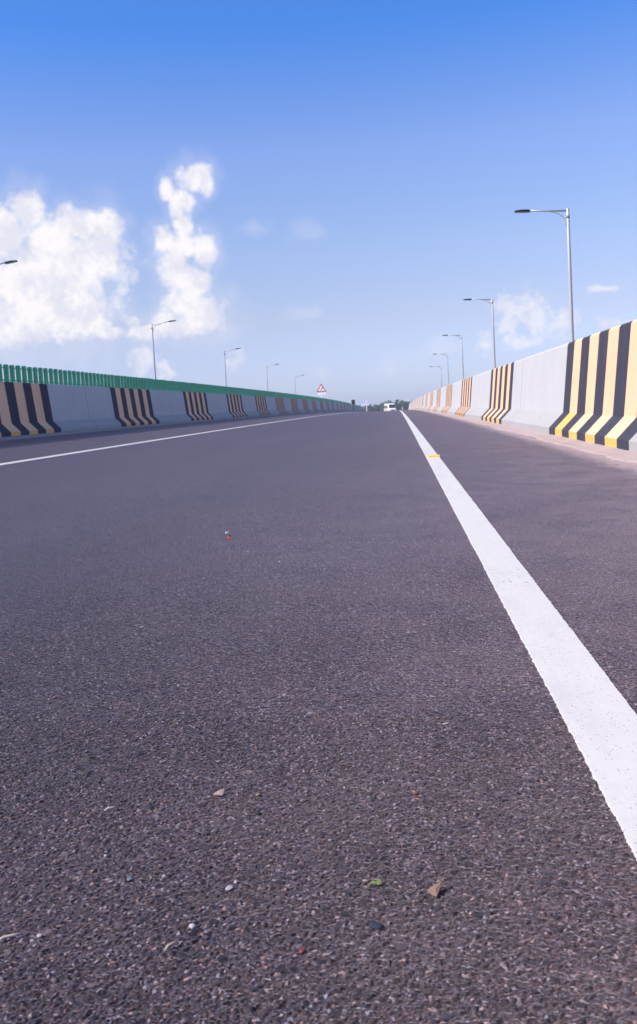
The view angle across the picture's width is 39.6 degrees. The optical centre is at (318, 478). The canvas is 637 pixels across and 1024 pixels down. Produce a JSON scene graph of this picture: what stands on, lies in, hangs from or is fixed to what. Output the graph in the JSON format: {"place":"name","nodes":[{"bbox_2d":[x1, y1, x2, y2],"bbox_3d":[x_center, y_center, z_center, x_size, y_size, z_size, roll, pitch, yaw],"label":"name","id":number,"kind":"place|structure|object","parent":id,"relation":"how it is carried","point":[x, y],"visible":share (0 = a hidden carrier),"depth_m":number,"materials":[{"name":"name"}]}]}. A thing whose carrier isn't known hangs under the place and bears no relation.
{"place":"outdoors","nodes":[
{"label":"outdoors","id":0,"kind":"place"},
{"bbox_2d":[0,713,636,1023],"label":"road","id":1,"kind":"structure","parent":0,"point":[512,827],"depth_m":1.08,"materials":[{"name":"grey asphalt"}]},
{"bbox_2d":[0,931,23,939],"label":"twig","id":2,"kind":"object","parent":1,"relation":"on","point":[7,936],"visible":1,"depth_m":0.97,"materials":[{"name":"brown wood"}]},
{"bbox_2d":[164,939,178,950],"bbox_3d":[-0.157,0.497,0.944,0.004,0.005,0.020,1,6,44],"label":"twig","id":3,"kind":"object","parent":1,"relation":"on","point":[169,944],"visible":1,"depth_m":0.94,"materials":[{"name":"brown wood"}]},
{"bbox_2d":[213,788,223,795],"bbox_3d":[-0.146,0.465,1.310,0.019,0.006,0.010,-5,5,-28],"label":"shell fragment","id":4,"kind":"object","parent":1,"relation":"on","point":[220,792],"visible":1,"depth_m":1.31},
{"bbox_2d":[225,885,232,890],"bbox_3d":[-0.107,0.488,1.054,0.010,0.006,0.007,-6,5,-32],"label":"pebble","id":5,"kind":"object","parent":1,"relation":"on","point":[229,887],"visible":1,"depth_m":1.05,"materials":[{"name":"stone"}]},
{"bbox_2d":[369,921,381,928],"bbox_3d":[0.062,0.488,0.967,0.011,0.004,0.017,-7,6,-42],"label":"pebble","id":6,"kind":"object","parent":1,"relation":"on","point":[375,924],"visible":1,"depth_m":0.96,"materials":[{"name":"stone"}]},
{"bbox_2d":[369,878,381,884],"bbox_3d":[0.067,0.478,1.047,0.016,0.004,0.010,-4,4,-6],"label":"leaf scrap","id":7,"kind":"object","parent":1,"relation":"on","point":[378,882],"visible":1,"depth_m":1.05,"materials":[{"name":"green plant"}]},
{"bbox_2d":[427,873,449,896],"bbox_3d":[0.143,0.471,1.026,0.032,0.013,0.016,-5,5,-27],"label":"dry leaf","id":8,"kind":"object","parent":1,"relation":"on","point":[434,890],"visible":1,"depth_m":1.02,"materials":[{"name":"brown plant"}]},
{"bbox_2d":[0,514,636,721],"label":"road","id":9,"kind":"structure","parent":0,"point":[378,619],"depth_m":2.36,"materials":[{"name":"grey asphalt"}]},
{"bbox_2d":[0,410,636,567],"bbox_3d":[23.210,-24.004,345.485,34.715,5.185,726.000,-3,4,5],"label":"road","id":10,"kind":"structure","parent":0,"point":[350,467],"depth_m":7.08,"materials":[{"name":"grey asphalt"}]},
{"bbox_2d":[0,260,17,264],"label":"street lamp","id":11,"kind":"object","parent":10,"relation":"on","point":[10,261],"visible":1,"depth_m":45.19,"materials":[{"name":"metal"}]},
{"bbox_2d":[151,320,175,378],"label":"street lamp","id":12,"kind":"object","parent":10,"relation":"on","point":[152,329],"visible":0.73,"depth_m":77.02,"materials":[{"name":"metal"}]},
{"bbox_2d":[0,411,351,440],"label":"kerb","id":13,"kind":"structure","parent":10,"relation":"on","point":[61,433],"depth_m":23.35,"materials":[{"name":"concrete"}]},
{"bbox_2d":[0,382,365,436],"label":"concrete barrier","id":14,"kind":"object","parent":13,"relation":"on","point":[30,408],"visible":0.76,"depth_m":24.59,"materials":[{"name":"yellow paint"}]},
{"bbox_2d":[0,364,364,408],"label":"slat fence","id":15,"kind":"object","parent":14,"relation":"on","point":[138,383],"visible":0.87,"depth_m":26.00,"materials":[{"name":"green metal"}]},
{"bbox_2d":[0,412,351,465],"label":"edge line","id":16,"kind":"object","parent":10,"relation":"on","point":[126,444],"visible":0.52,"depth_m":15.85,"materials":[{"name":"paint"}]},
{"bbox_2d":[223,348,240,386],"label":"street lamp","id":17,"kind":"object","parent":10,"relation":"on","point":[225,366],"visible":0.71,"depth_m":111.70,"materials":[{"name":"metal"}]},
{"bbox_2d":[317,384,325,396],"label":"warning sign","id":18,"kind":"object","parent":10,"relation":"on","point":[321,389],"visible":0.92,"depth_m":101.03,"materials":[{"name":"white metal"}]},
{"bbox_2d":[384,403,395,410],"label":"minibus","id":19,"kind":"object","parent":10,"relation":"on","point":[390,407],"visible":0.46,"depth_m":232.28,"materials":[{"name":"white paint"}]},
{"bbox_2d":[433,353,448,384],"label":"street lamp","id":20,"kind":"object","parent":10,"relation":"on","point":[447,366],"visible":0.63,"depth_m":137.39,"materials":[{"name":"metal"}]},
{"bbox_2d":[442,334,463,379],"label":"street lamp","id":21,"kind":"object","parent":10,"relation":"on","point":[462,352],"visible":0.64,"depth_m":103.28,"materials":[{"name":"metal"}]},
{"bbox_2d":[463,298,495,368],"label":"street lamp","id":22,"kind":"object","parent":10,"relation":"on","point":[494,359],"visible":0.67,"depth_m":69.32,"materials":[{"name":"metal"}]},
{"bbox_2d":[399,410,636,860],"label":"edge line","id":23,"kind":"object","parent":10,"relation":"on","point":[598,713],"visible":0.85,"depth_m":1.82,"materials":[{"name":"paint"}]},
{"bbox_2d":[408,319,636,451],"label":"concrete barrier","id":24,"kind":"object","parent":10,"relation":"on","point":[584,389],"visible":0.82,"depth_m":11.55,"materials":[{"name":"yellow paint"}]},
{"bbox_2d":[411,409,636,463],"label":"roadside dust","id":25,"kind":"object","parent":10,"relation":"on","point":[614,453],"visible":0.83,"depth_m":10.10,"materials":[{"name":"beige sand"}]},
{"bbox_2d":[514,208,573,341],"bbox_3d":[9.824,-7.345,38.077,2.420,8.447,0.360,-3,4,5],"label":"street lamp","id":26,"kind":"object","parent":10,"relation":"on","point":[571,321],"visible":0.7,"depth_m":37.80,"materials":[{"name":"metal"}]},
{"bbox_2d":[0,0,636,405],"label":"sky","id":27,"kind":"structure","parent":0,"point":[317,190],"materials":[{"name":"blue"}]},
{"label":"ground","id":28,"kind":"structure","parent":0,"visible":0},
{"bbox_2d":[364,404,373,411],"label":"tree","id":29,"kind":"object","parent":28,"relation":"on","point":[370,408],"visible":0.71,"depth_m":501.87,"materials":[{"name":"green plant"}]},
{"bbox_2d":[373,404,380,410],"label":"tree","id":30,"kind":"object","parent":28,"relation":"on","point":[377,408],"visible":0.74,"depth_m":516.08,"materials":[{"name":"green plant"}]},
{"bbox_2d":[378,403,383,410],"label":"tree","id":31,"kind":"object","parent":28,"relation":"on","point":[381,406],"visible":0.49,"depth_m":595.09,"materials":[{"name":"green plant"}]},
{"bbox_2d":[394,399,402,409],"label":"tree","id":32,"kind":"object","parent":28,"relation":"on","point":[397,405],"visible":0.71,"depth_m":510.39,"materials":[{"name":"green plant"}]},
{"bbox_2d":[401,401,409,409],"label":"tree","id":33,"kind":"object","parent":28,"relation":"on","point":[404,405],"visible":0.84,"depth_m":495.24,"materials":[{"name":"green plant"}]}
]}

